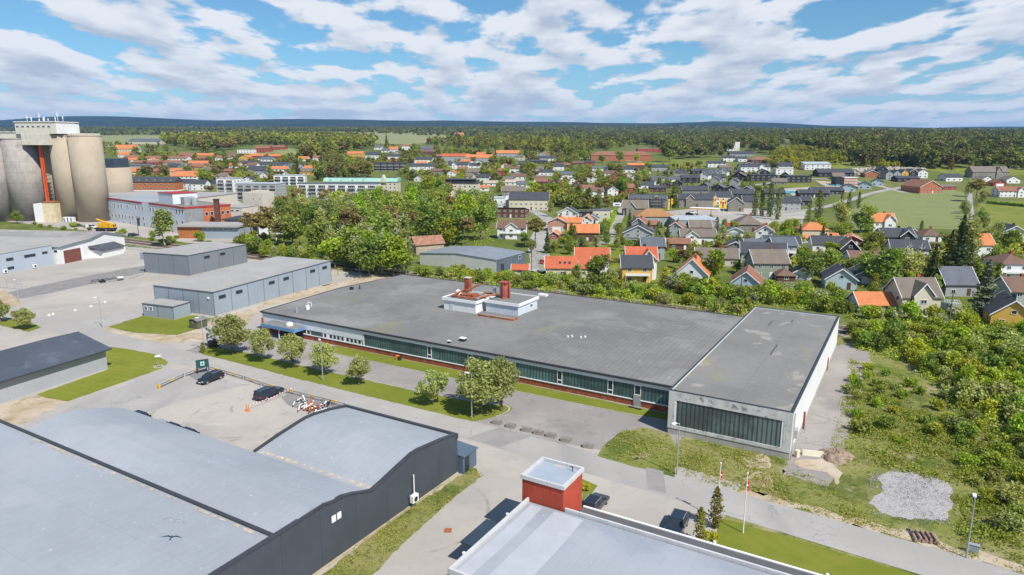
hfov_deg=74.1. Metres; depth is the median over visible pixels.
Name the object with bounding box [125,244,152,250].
fence
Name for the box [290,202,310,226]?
broadleaf tree
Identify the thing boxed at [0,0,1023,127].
sky
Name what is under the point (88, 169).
grain silo
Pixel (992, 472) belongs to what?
shrub
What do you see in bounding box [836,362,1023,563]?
bushes
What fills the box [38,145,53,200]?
conveyor pipe
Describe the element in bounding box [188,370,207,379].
sign bed
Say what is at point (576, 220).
house
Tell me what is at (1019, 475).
shrub
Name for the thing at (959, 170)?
meadow
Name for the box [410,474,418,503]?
heat pump
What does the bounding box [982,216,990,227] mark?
birch tree
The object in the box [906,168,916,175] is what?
house
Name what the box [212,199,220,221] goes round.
chimney
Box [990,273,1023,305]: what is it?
house
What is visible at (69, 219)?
container
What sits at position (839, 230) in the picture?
broadleaf tree
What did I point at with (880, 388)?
shrub
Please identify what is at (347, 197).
birch tree
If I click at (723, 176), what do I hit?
house
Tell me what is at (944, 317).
shrub
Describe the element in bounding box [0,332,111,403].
dark roofed store
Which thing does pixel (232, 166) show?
house
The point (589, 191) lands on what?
columnar tree
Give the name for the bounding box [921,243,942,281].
spruce tree
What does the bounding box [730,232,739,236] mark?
garage door
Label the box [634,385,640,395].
window
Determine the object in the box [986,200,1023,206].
hedge
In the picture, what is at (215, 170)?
pine tree
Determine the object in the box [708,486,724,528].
columnar tree
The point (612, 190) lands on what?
house
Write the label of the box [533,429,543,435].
concrete block
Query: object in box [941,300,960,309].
greenhouse
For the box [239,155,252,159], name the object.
house
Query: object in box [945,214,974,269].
spruce tree
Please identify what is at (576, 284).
shrub
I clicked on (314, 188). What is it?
apartment block
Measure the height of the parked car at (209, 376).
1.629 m
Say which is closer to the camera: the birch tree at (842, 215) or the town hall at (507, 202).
the birch tree at (842, 215)
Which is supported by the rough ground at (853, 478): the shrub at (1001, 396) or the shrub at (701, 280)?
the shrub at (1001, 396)
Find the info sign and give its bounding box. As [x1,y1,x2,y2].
[195,359,208,373]
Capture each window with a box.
[24,253,35,257]
[427,346,431,354]
[557,370,561,379]
[607,380,612,389]
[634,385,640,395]
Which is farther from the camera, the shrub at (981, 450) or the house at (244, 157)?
the house at (244, 157)
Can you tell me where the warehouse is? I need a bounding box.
[420,246,525,272]
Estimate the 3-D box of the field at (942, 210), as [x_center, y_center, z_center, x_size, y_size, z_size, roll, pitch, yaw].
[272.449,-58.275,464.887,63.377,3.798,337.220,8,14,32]
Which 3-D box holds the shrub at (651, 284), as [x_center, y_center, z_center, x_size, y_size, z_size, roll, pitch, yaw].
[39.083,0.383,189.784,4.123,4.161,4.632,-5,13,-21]
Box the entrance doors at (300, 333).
[283,330,303,338]
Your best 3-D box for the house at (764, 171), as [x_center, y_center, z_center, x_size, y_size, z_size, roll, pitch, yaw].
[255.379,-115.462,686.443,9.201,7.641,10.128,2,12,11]
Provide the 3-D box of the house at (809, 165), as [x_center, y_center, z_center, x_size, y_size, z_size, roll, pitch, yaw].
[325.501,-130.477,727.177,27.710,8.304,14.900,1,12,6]
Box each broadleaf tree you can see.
[10,210,22,223]
[194,167,212,180]
[233,234,251,250]
[245,233,255,250]
[250,236,263,253]
[258,245,268,257]
[261,239,273,253]
[268,245,282,255]
[270,197,287,214]
[276,203,304,232]
[278,214,305,243]
[279,243,287,256]
[282,246,297,257]
[288,242,298,257]
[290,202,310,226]
[300,203,319,224]
[301,245,319,258]
[302,220,333,248]
[313,251,323,259]
[317,236,347,267]
[325,212,355,232]
[327,223,364,267]
[331,190,345,196]
[332,205,351,224]
[340,197,369,208]
[348,193,362,201]
[352,234,383,276]
[356,206,374,226]
[358,189,367,198]
[360,230,376,242]
[364,210,379,234]
[367,185,387,206]
[369,199,391,208]
[369,210,396,235]
[371,205,385,210]
[377,227,392,237]
[377,233,411,275]
[384,193,409,210]
[399,199,417,211]
[402,185,419,209]
[403,182,414,191]
[405,210,422,230]
[407,184,421,196]
[410,208,443,235]
[415,196,436,221]
[416,192,435,208]
[418,176,435,189]
[419,189,432,195]
[429,189,446,202]
[431,178,443,190]
[431,184,450,200]
[432,215,457,245]
[434,199,452,216]
[444,212,464,242]
[451,194,474,210]
[452,209,474,240]
[453,193,477,210]
[466,187,481,197]
[467,204,492,239]
[475,194,484,204]
[477,192,497,214]
[483,203,498,226]
[502,167,509,173]
[519,231,528,241]
[524,239,536,252]
[525,180,540,191]
[529,162,537,169]
[545,182,561,192]
[551,242,558,250]
[559,234,573,244]
[564,240,574,253]
[577,235,587,246]
[583,254,613,284]
[597,154,605,161]
[600,218,610,228]
[600,222,607,233]
[601,229,610,236]
[602,236,610,243]
[613,176,629,193]
[613,223,623,233]
[615,150,623,159]
[615,234,624,247]
[625,240,633,245]
[633,154,639,159]
[659,139,677,161]
[667,248,676,261]
[700,248,725,278]
[704,241,714,246]
[727,220,739,227]
[730,234,741,239]
[731,261,741,272]
[769,222,779,234]
[777,219,794,231]
[778,229,792,235]
[791,218,801,226]
[794,249,809,256]
[795,251,824,275]
[804,247,811,252]
[817,219,828,228]
[820,247,846,267]
[823,241,842,250]
[824,281,836,291]
[832,225,846,235]
[832,286,845,293]
[834,222,852,234]
[844,221,853,234]
[845,257,857,268]
[848,202,878,232]
[854,249,879,278]
[861,223,876,233]
[864,230,886,243]
[865,247,905,279]
[866,281,884,291]
[879,271,892,284]
[882,278,890,286]
[907,271,916,276]
[930,274,944,289]
[969,254,984,274]
[979,211,989,217]
[986,243,1009,256]
[996,229,1023,249]
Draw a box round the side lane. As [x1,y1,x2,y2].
[782,342,870,485]
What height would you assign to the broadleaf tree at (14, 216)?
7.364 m
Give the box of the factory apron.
[185,329,683,449]
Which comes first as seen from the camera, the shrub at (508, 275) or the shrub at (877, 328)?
the shrub at (877, 328)
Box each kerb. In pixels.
[219,346,473,401]
[334,353,665,420]
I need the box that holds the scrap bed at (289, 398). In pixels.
[282,393,338,411]
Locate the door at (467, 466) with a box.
[465,456,469,472]
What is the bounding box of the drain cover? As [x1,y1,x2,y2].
[444,528,451,532]
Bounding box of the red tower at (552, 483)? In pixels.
[520,456,583,511]
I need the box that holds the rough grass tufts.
[607,358,1023,573]
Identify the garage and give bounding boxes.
[723,238,739,251]
[726,225,743,237]
[790,265,813,280]
[846,291,897,313]
[847,266,880,283]
[986,179,1006,185]
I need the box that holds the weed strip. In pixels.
[322,468,480,574]
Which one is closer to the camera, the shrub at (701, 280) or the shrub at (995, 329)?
the shrub at (995, 329)
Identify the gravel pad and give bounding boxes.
[869,471,952,520]
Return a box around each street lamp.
[318,339,322,379]
[464,372,472,418]
[671,422,679,474]
[965,493,976,557]
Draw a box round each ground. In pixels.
[0,116,1023,443]
[374,267,1023,574]
[598,427,675,476]
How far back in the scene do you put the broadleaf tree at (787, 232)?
278.64 m
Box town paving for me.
[124,201,242,229]
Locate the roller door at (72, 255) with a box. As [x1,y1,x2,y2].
[63,248,81,263]
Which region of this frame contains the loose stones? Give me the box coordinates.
[866,466,956,524]
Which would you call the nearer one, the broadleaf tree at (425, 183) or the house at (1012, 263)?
the house at (1012, 263)
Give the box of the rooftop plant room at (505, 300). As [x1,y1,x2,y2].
[442,276,538,320]
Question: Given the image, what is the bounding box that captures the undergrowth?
[271,205,1023,444]
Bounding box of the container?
[62,217,75,221]
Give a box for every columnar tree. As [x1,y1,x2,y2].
[200,342,205,352]
[220,150,229,164]
[568,222,573,238]
[571,225,577,243]
[575,185,582,208]
[584,187,593,208]
[594,189,603,208]
[615,225,620,234]
[658,266,670,285]
[692,506,707,539]
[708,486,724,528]
[751,185,758,215]
[759,188,765,215]
[765,183,775,216]
[773,188,782,218]
[806,200,811,221]
[812,189,824,218]
[846,191,852,211]
[856,191,861,207]
[867,273,880,288]
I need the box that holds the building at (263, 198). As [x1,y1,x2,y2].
[242,190,275,213]
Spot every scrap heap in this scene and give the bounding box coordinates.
[293,395,313,405]
[298,396,325,412]
[320,400,332,406]
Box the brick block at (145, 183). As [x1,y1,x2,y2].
[132,176,183,190]
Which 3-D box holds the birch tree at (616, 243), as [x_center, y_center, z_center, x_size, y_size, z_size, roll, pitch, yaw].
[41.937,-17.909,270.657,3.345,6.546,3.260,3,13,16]
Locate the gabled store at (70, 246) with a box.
[0,229,125,263]
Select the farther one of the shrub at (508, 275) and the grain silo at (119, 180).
the grain silo at (119, 180)
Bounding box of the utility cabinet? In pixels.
[968,542,979,553]
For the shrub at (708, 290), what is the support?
on the ground at (830, 214)
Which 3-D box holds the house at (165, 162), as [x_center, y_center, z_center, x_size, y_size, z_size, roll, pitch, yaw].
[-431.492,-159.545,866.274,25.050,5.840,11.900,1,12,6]
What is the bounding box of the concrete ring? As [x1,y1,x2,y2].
[794,449,799,457]
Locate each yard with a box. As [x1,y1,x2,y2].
[0,246,367,349]
[0,317,613,574]
[7,220,314,242]
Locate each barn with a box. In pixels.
[128,139,165,143]
[237,149,255,152]
[250,153,267,158]
[254,146,272,151]
[267,154,281,158]
[271,145,287,149]
[900,179,942,193]
[937,173,962,180]
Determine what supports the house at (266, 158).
on the ground at (830, 214)
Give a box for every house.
[33,201,61,221]
[115,145,140,152]
[117,152,134,156]
[124,155,145,157]
[131,168,136,174]
[132,160,146,163]
[145,156,161,159]
[146,160,163,164]
[153,168,160,173]
[162,160,182,164]
[167,156,191,159]
[167,163,182,168]
[170,168,183,173]
[170,171,213,178]
[179,153,195,155]
[182,179,192,189]
[188,161,217,165]
[190,179,210,189]
[194,164,207,170]
[196,153,214,157]
[198,156,208,160]
[210,180,215,185]
[215,155,231,160]
[215,173,230,177]
[223,169,235,172]
[229,162,242,167]
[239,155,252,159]
[240,161,256,164]
[243,176,255,181]
[247,162,259,167]
[247,166,265,170]
[253,167,267,174]
[257,161,273,165]
[260,172,269,177]
[261,157,274,160]
[270,166,290,171]
[273,162,291,165]
[296,168,314,174]
[298,156,310,160]
[312,155,319,160]
[347,151,364,157]
[365,152,379,158]
[374,145,382,149]
[381,148,390,151]
[387,154,401,158]
[389,147,398,151]
[402,144,410,149]
[407,163,437,170]
[414,157,433,162]
[414,175,422,180]
[419,149,435,154]
[420,146,433,148]
[430,168,445,174]
[442,153,469,160]
[447,170,457,176]
[448,162,469,168]
[457,166,467,172]
[461,159,472,162]
[464,173,475,177]
[465,154,492,162]
[466,169,479,173]
[469,163,480,167]
[476,174,490,180]
[480,185,489,190]
[483,180,497,185]
[489,196,505,203]
[494,150,519,157]
[497,168,508,174]
[502,177,513,182]
[505,180,524,184]
[509,166,519,172]
[512,174,526,179]
[515,155,524,159]
[516,181,532,186]
[527,159,547,163]
[532,166,543,170]
[532,175,545,181]
[535,179,548,184]
[537,152,549,156]
[537,169,556,175]
[539,156,556,160]
[544,256,590,277]
[548,215,567,231]
[552,163,563,169]
[557,205,579,217]
[559,171,572,178]
[567,215,583,223]
[567,222,599,242]
[568,177,575,183]
[572,180,582,186]
[574,245,610,272]
[578,210,591,216]
[582,185,594,190]
[583,214,592,223]
[585,186,604,197]
[587,175,596,182]
[590,151,650,160]
[590,213,599,223]
[592,166,606,170]
[592,209,610,221]
[604,170,616,175]
[606,185,617,195]
[615,183,634,193]
[618,255,654,283]
[621,198,648,215]
[622,222,654,242]
[623,166,635,172]
[623,244,658,279]
[627,163,643,168]
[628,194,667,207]
[632,215,646,225]
[638,181,653,188]
[638,237,666,259]
[645,220,657,230]
[648,185,666,191]
[650,164,668,170]
[651,176,665,180]
[662,182,671,187]
[665,238,691,249]
[666,220,685,235]
[667,177,679,181]
[672,179,682,185]
[673,174,688,177]
[675,170,686,173]
[675,253,710,278]
[676,192,716,206]
[677,227,716,244]
[680,175,700,182]
[680,185,708,192]
[690,169,700,173]
[694,245,739,266]
[699,171,711,179]
[699,182,712,188]
[706,161,726,166]
[708,191,732,204]
[710,176,721,183]
[711,173,725,181]
[712,183,726,190]
[715,168,722,173]
[717,165,732,169]
[721,155,735,161]
[721,167,729,175]
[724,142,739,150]
[725,185,740,190]
[727,151,754,156]
[727,195,743,211]
[728,189,754,197]
[729,177,740,185]
[731,172,746,179]
[732,213,761,231]
[736,156,747,161]
[737,163,770,171]
[738,240,788,262]
[740,195,758,208]
[741,238,766,241]
[743,247,790,278]
[747,174,777,180]
[754,223,775,238]
[760,169,769,173]
[760,189,785,196]
[760,234,802,247]
[766,237,798,259]
[767,197,801,210]
[771,178,787,184]
[772,168,792,174]
[773,268,795,282]
[778,162,793,167]
[780,175,811,182]
[781,196,812,205]
[795,189,830,197]
[795,220,828,234]
[801,162,830,169]
[801,234,808,242]
[806,234,844,251]
[808,187,844,194]
[820,262,858,290]
[824,233,839,235]
[830,172,845,177]
[835,236,860,257]
[840,183,856,191]
[841,248,882,259]
[843,233,863,245]
[857,181,871,188]
[860,170,879,177]
[869,211,897,231]
[871,178,883,185]
[873,226,916,241]
[875,166,888,175]
[880,170,893,179]
[882,274,944,316]
[884,237,930,254]
[891,170,900,175]
[891,176,919,181]
[899,169,909,175]
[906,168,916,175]
[915,168,927,177]
[915,226,941,241]
[928,266,979,296]
[964,166,1009,177]
[967,231,995,257]
[973,175,992,181]
[981,290,1023,328]
[982,250,1023,276]
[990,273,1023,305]
[991,185,1023,197]
[993,223,1023,241]
[998,175,1020,182]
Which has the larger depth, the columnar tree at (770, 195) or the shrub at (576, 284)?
the columnar tree at (770, 195)
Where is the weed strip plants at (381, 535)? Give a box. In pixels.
[323,468,482,574]
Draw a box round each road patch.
[466,428,530,446]
[646,467,665,492]
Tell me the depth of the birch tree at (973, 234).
237.92 m
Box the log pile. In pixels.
[910,529,940,544]
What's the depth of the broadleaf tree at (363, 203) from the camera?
340.49 m
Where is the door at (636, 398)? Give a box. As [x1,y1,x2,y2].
[633,394,640,406]
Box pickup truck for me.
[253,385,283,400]
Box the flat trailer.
[89,276,124,282]
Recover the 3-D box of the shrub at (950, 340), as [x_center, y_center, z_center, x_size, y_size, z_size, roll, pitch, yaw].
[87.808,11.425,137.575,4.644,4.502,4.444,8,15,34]
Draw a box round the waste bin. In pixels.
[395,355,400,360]
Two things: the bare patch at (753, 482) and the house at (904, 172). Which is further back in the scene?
the house at (904, 172)
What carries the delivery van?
on the silo yard at (142, 233)
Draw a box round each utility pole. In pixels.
[531,241,533,269]
[740,265,745,296]
[949,290,954,320]
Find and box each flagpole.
[717,462,722,515]
[742,472,749,532]
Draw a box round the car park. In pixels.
[592,486,716,542]
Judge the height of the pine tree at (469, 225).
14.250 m
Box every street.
[503,205,552,229]
[528,230,550,270]
[597,206,624,245]
[713,214,805,217]
[754,178,907,192]
[757,187,900,213]
[967,192,975,226]
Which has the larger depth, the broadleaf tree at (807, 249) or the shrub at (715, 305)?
the broadleaf tree at (807, 249)
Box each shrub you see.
[118,228,127,233]
[158,239,168,245]
[193,231,205,240]
[259,232,270,240]
[414,265,422,273]
[420,266,434,276]
[435,266,443,274]
[443,269,453,277]
[446,266,458,275]
[452,263,461,273]
[459,264,469,271]
[465,269,476,278]
[474,270,486,281]
[484,267,494,275]
[496,274,508,282]
[499,272,509,280]
[511,274,524,286]
[523,273,535,281]
[524,281,536,288]
[533,278,546,285]
[544,270,558,275]
[547,276,558,284]
[555,280,565,287]
[557,271,568,282]
[566,273,574,283]
[569,278,577,289]
[573,278,585,289]
[579,283,596,294]
[582,483,590,490]
[593,283,605,293]
[604,283,613,289]
[606,288,619,295]
[607,278,623,288]
[620,288,631,296]
[623,281,632,288]
[629,283,643,294]
[644,281,661,290]
[645,287,662,298]
[654,292,664,301]
[663,272,679,284]
[663,291,674,303]
[668,277,683,290]
[679,271,691,277]
[680,292,696,304]
[681,280,697,292]
[682,275,698,281]
[688,283,702,294]
[697,277,706,283]
[699,284,716,295]
[700,295,714,307]
[702,276,720,286]
[703,530,719,541]
[709,301,720,311]
[714,296,727,308]
[717,283,736,297]
[719,230,728,239]
[724,282,738,296]
[727,296,743,307]
[728,303,744,313]
[734,286,750,297]
[742,297,752,310]
[747,293,758,302]
[748,284,768,301]
[762,279,775,286]
[764,285,780,299]
[765,295,777,303]
[766,282,782,294]
[781,289,797,303]
[782,282,794,291]
[793,280,812,290]
[794,289,803,296]
[797,293,810,304]
[801,287,816,295]
[808,292,819,299]
[809,297,818,307]
[812,296,837,312]
[815,289,828,295]
[829,290,848,299]
[829,296,840,309]
[834,299,855,312]
[840,383,855,393]
[845,321,867,331]
[847,372,860,380]
[848,407,864,416]
[848,417,874,433]
[849,327,866,342]
[849,376,864,387]
[849,389,862,399]
[855,329,876,348]
[857,304,884,318]
[860,362,875,369]
[862,371,872,377]
[866,391,880,400]
[868,324,887,334]
[868,331,891,349]
[869,319,886,328]
[870,397,883,407]
[871,377,883,385]
[872,384,889,392]
[877,414,898,428]
[880,323,908,346]
[880,367,891,375]
[883,316,909,332]
[885,306,898,315]
[886,405,900,411]
[890,309,904,318]
[891,382,902,388]
[892,400,901,405]
[893,436,904,443]
[894,388,909,398]
[895,332,910,343]
[899,300,923,320]
[902,376,918,387]
[903,337,932,354]
[904,348,924,359]
[907,350,924,365]
[908,323,925,333]
[912,385,925,394]
[917,352,940,372]
[918,316,947,333]
[921,411,939,423]
[922,304,944,317]
[923,338,934,344]
[923,420,945,435]
[924,328,952,342]
[929,396,945,410]
[931,312,948,322]
[931,333,956,349]
[934,319,962,335]
[934,365,952,375]
[935,348,962,364]
[937,384,956,397]
[939,374,956,386]
[939,411,957,419]
[940,413,969,428]
[941,350,965,366]
[943,335,979,356]
[944,305,967,320]
[944,325,963,336]
[949,365,960,376]
[951,325,972,340]
[951,356,985,376]
[951,364,989,383]
[951,378,990,402]
[952,377,984,394]
[953,395,972,407]
[953,434,968,445]
[954,310,981,326]
[954,420,980,438]
[955,451,982,466]
[962,338,988,354]
[964,333,983,344]
[964,350,982,360]
[965,408,982,418]
[966,309,979,316]
[970,327,995,342]
[970,475,984,486]
[971,419,989,431]
[971,446,990,458]
[972,349,1005,368]
[974,397,1001,416]
[976,334,989,345]
[977,487,998,503]
[978,367,1004,381]
[978,450,1012,469]
[980,378,1008,389]
[981,390,1010,399]
[982,326,1004,342]
[983,366,1017,381]
[984,324,1014,336]
[984,379,1023,396]
[984,435,993,441]
[985,464,1004,482]
[987,438,1014,456]
[990,319,1009,326]
[990,339,1004,354]
[990,508,1023,531]
[994,330,1023,344]
[994,396,1020,417]
[994,480,1023,505]
[995,338,1023,354]
[996,348,1023,365]
[997,358,1005,367]
[999,403,1023,421]
[1005,370,1021,383]
[1006,412,1023,433]
[1006,502,1023,519]
[1008,389,1023,408]
[1009,319,1023,334]
[1009,378,1023,391]
[1009,432,1023,443]
[1010,352,1023,365]
[1012,364,1023,374]
[1012,469,1023,482]
[1015,442,1023,456]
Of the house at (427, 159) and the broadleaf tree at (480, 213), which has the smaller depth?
the broadleaf tree at (480, 213)
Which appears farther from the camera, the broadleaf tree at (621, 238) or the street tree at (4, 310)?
the broadleaf tree at (621, 238)
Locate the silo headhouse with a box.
[0,111,99,144]
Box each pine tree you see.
[139,165,153,174]
[156,166,169,172]
[210,164,223,177]
[238,207,257,233]
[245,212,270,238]
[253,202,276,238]
[271,215,291,244]
[274,195,290,202]
[288,186,304,198]
[319,186,330,198]
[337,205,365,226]
[348,162,359,176]
[355,159,372,176]
[376,200,400,220]
[399,207,417,236]
[444,181,453,193]
[445,193,455,205]
[458,217,475,245]
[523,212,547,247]
[675,247,691,257]
[690,247,703,257]
[968,176,989,201]
[979,191,990,202]
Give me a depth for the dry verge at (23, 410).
109.63 m
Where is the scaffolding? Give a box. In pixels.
[630,195,666,203]
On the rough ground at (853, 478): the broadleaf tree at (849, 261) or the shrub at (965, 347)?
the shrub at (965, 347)
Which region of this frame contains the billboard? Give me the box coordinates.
[205,327,218,346]
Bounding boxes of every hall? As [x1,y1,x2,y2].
[0,242,53,273]
[0,404,457,574]
[109,191,237,204]
[140,242,246,275]
[141,298,190,319]
[153,256,331,315]
[221,215,282,233]
[230,204,257,216]
[260,274,743,411]
[448,497,828,574]
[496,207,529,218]
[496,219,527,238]
[501,186,526,195]
[505,196,508,206]
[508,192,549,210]
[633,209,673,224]
[636,148,661,151]
[667,306,839,458]
[669,215,717,229]
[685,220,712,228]
[747,157,771,162]
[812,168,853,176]
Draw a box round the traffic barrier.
[802,449,823,456]
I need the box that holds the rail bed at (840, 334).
[125,238,926,336]
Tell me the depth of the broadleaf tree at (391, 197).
357.13 m
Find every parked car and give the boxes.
[134,410,152,417]
[167,421,182,427]
[183,426,199,433]
[196,369,224,383]
[582,492,609,509]
[664,508,689,533]
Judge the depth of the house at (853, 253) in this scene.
233.99 m
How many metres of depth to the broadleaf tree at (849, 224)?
299.89 m
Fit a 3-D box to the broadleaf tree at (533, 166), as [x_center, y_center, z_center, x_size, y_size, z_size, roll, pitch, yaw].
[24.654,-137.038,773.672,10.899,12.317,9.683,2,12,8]
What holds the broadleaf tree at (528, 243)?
on the ground at (830, 214)
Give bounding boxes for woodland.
[159,130,636,157]
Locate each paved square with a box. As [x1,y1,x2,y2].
[667,207,805,227]
[784,186,818,195]
[815,180,857,192]
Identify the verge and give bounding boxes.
[0,289,23,306]
[0,395,67,424]
[102,306,263,342]
[263,269,409,306]
[582,479,596,501]
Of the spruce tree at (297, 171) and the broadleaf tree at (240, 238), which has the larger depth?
the spruce tree at (297, 171)
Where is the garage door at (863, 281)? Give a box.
[861,277,874,283]
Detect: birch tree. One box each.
[150,207,175,245]
[230,153,239,168]
[268,211,282,241]
[269,246,277,256]
[295,192,308,205]
[297,246,305,257]
[313,200,323,210]
[313,206,326,224]
[320,196,334,221]
[321,222,336,241]
[324,193,336,206]
[334,195,345,203]
[335,224,344,236]
[339,192,355,203]
[346,199,361,213]
[347,236,365,272]
[357,219,371,231]
[364,194,372,207]
[376,233,388,273]
[388,218,400,235]
[392,228,410,269]
[396,213,411,236]
[396,236,415,273]
[412,170,418,177]
[454,184,464,197]
[474,188,483,200]
[511,159,517,166]
[547,199,553,216]
[571,261,582,279]
[583,240,589,246]
[591,235,599,244]
[608,266,618,279]
[613,236,620,247]
[633,169,642,188]
[656,176,663,184]
[657,228,664,236]
[713,232,722,241]
[719,225,726,240]
[721,218,726,226]
[743,230,749,237]
[816,247,824,256]
[818,266,825,278]
[832,196,851,222]
[895,242,920,274]
[908,243,928,276]
[930,245,943,262]
[954,213,983,252]
[958,198,969,211]
[963,206,970,215]
[964,176,974,196]
[979,193,987,204]
[981,227,997,239]
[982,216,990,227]
[989,219,1005,237]
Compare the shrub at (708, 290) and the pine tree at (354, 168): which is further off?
the pine tree at (354, 168)
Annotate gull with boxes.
[165,518,183,524]
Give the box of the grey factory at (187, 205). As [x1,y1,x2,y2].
[107,186,230,232]
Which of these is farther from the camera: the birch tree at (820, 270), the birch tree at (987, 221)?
the birch tree at (987, 221)
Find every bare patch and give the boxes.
[741,454,770,467]
[743,472,772,487]
[794,459,842,484]
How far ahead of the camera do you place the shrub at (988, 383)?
113.99 m
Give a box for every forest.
[0,124,1023,135]
[466,129,1023,169]
[763,144,926,167]
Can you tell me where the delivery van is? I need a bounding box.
[85,224,95,228]
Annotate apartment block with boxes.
[215,177,242,191]
[235,182,286,200]
[273,174,306,185]
[297,182,380,199]
[323,175,400,191]
[374,162,408,170]
[443,178,480,195]
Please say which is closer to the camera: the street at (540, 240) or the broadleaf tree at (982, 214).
the street at (540, 240)
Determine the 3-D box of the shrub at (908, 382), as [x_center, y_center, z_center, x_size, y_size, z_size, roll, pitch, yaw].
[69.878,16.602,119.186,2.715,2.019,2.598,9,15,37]
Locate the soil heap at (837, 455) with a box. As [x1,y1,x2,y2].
[817,447,854,464]
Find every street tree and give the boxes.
[0,299,10,321]
[9,307,35,329]
[209,313,252,353]
[247,328,276,361]
[275,333,306,367]
[307,341,340,374]
[344,354,370,384]
[415,369,448,403]
[455,356,507,413]
[487,356,520,410]
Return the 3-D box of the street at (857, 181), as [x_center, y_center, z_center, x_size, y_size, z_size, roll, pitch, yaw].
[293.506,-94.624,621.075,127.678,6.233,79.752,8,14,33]
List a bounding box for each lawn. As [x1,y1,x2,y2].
[0,319,40,331]
[37,347,167,400]
[109,315,211,334]
[201,347,512,420]
[329,346,667,419]
[551,243,623,268]
[716,519,913,574]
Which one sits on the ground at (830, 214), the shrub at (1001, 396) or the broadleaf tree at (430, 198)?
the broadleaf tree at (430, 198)
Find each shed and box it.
[129,164,155,168]
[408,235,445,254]
[457,440,477,473]
[510,264,529,275]
[549,229,561,239]
[572,161,584,164]
[584,161,594,164]
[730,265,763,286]
[940,184,956,189]
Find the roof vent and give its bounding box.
[459,337,466,341]
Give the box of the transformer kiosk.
[187,316,207,328]
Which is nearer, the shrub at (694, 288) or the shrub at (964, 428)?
the shrub at (964, 428)
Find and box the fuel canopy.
[689,207,718,216]
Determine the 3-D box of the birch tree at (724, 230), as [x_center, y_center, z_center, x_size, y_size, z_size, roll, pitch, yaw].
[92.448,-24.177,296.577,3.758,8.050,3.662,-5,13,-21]
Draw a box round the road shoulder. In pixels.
[566,444,741,518]
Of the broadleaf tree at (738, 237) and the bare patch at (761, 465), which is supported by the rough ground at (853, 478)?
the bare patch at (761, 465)
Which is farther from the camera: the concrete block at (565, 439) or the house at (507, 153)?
the house at (507, 153)
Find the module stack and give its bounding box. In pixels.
[831,177,857,184]
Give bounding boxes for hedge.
[608,208,617,228]
[671,277,740,296]
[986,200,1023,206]
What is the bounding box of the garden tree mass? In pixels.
[102,140,1023,278]
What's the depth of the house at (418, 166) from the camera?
784.26 m
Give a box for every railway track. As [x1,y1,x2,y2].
[124,238,867,329]
[125,241,925,343]
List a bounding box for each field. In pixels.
[102,135,159,146]
[264,148,297,154]
[358,132,449,143]
[848,188,964,229]
[977,201,1023,229]
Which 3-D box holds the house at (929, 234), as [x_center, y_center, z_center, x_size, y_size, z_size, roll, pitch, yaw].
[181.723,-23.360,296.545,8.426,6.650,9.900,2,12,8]
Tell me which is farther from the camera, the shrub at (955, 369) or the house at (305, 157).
the house at (305, 157)
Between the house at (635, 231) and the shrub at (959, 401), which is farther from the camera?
the house at (635, 231)
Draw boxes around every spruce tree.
[295,158,300,173]
[542,229,552,253]
[626,210,632,227]
[664,224,671,237]
[666,183,679,207]
[820,224,826,234]
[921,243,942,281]
[939,230,955,265]
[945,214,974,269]
[962,259,1001,319]
[965,243,977,273]
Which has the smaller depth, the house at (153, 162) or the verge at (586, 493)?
the verge at (586, 493)
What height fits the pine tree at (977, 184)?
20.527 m
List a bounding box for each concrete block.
[491,419,502,424]
[505,422,516,428]
[521,426,531,432]
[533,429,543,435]
[545,432,556,438]
[560,436,571,442]
[582,442,593,448]
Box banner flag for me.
[723,199,726,214]
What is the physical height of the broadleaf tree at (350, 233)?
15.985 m
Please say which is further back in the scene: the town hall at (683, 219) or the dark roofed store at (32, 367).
the town hall at (683, 219)
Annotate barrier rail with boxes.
[160,374,182,386]
[302,393,321,399]
[324,398,343,404]
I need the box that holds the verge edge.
[737,490,1023,571]
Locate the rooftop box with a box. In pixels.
[104,158,128,167]
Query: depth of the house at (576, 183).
624.31 m
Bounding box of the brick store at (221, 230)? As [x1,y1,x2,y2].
[175,222,252,238]
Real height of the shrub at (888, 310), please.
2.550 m
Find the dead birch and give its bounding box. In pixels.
[839,392,843,422]
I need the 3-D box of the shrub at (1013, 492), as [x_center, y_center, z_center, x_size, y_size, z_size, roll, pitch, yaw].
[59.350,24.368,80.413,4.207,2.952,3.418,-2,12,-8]
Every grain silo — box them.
[0,138,45,220]
[0,143,11,221]
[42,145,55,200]
[49,135,77,220]
[66,135,109,221]
[106,167,133,192]
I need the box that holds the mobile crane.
[94,219,116,231]
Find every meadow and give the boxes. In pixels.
[644,160,734,168]
[776,183,822,187]
[831,163,853,170]
[926,166,1023,175]
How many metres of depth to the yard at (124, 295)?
198.53 m
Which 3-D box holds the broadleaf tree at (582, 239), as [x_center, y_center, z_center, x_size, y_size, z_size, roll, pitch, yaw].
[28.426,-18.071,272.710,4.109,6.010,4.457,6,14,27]
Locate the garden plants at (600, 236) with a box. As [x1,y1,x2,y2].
[530,213,979,304]
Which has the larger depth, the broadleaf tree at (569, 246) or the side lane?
the broadleaf tree at (569, 246)
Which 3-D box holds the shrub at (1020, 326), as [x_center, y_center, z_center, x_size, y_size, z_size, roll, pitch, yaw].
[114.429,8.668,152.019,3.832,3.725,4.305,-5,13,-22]
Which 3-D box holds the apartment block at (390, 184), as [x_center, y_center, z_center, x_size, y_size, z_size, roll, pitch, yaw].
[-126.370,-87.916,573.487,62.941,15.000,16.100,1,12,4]
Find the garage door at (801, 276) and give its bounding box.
[798,273,807,279]
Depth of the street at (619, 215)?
347.65 m
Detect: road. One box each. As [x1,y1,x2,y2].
[4,305,1023,574]
[8,266,144,298]
[21,368,244,429]
[65,308,143,331]

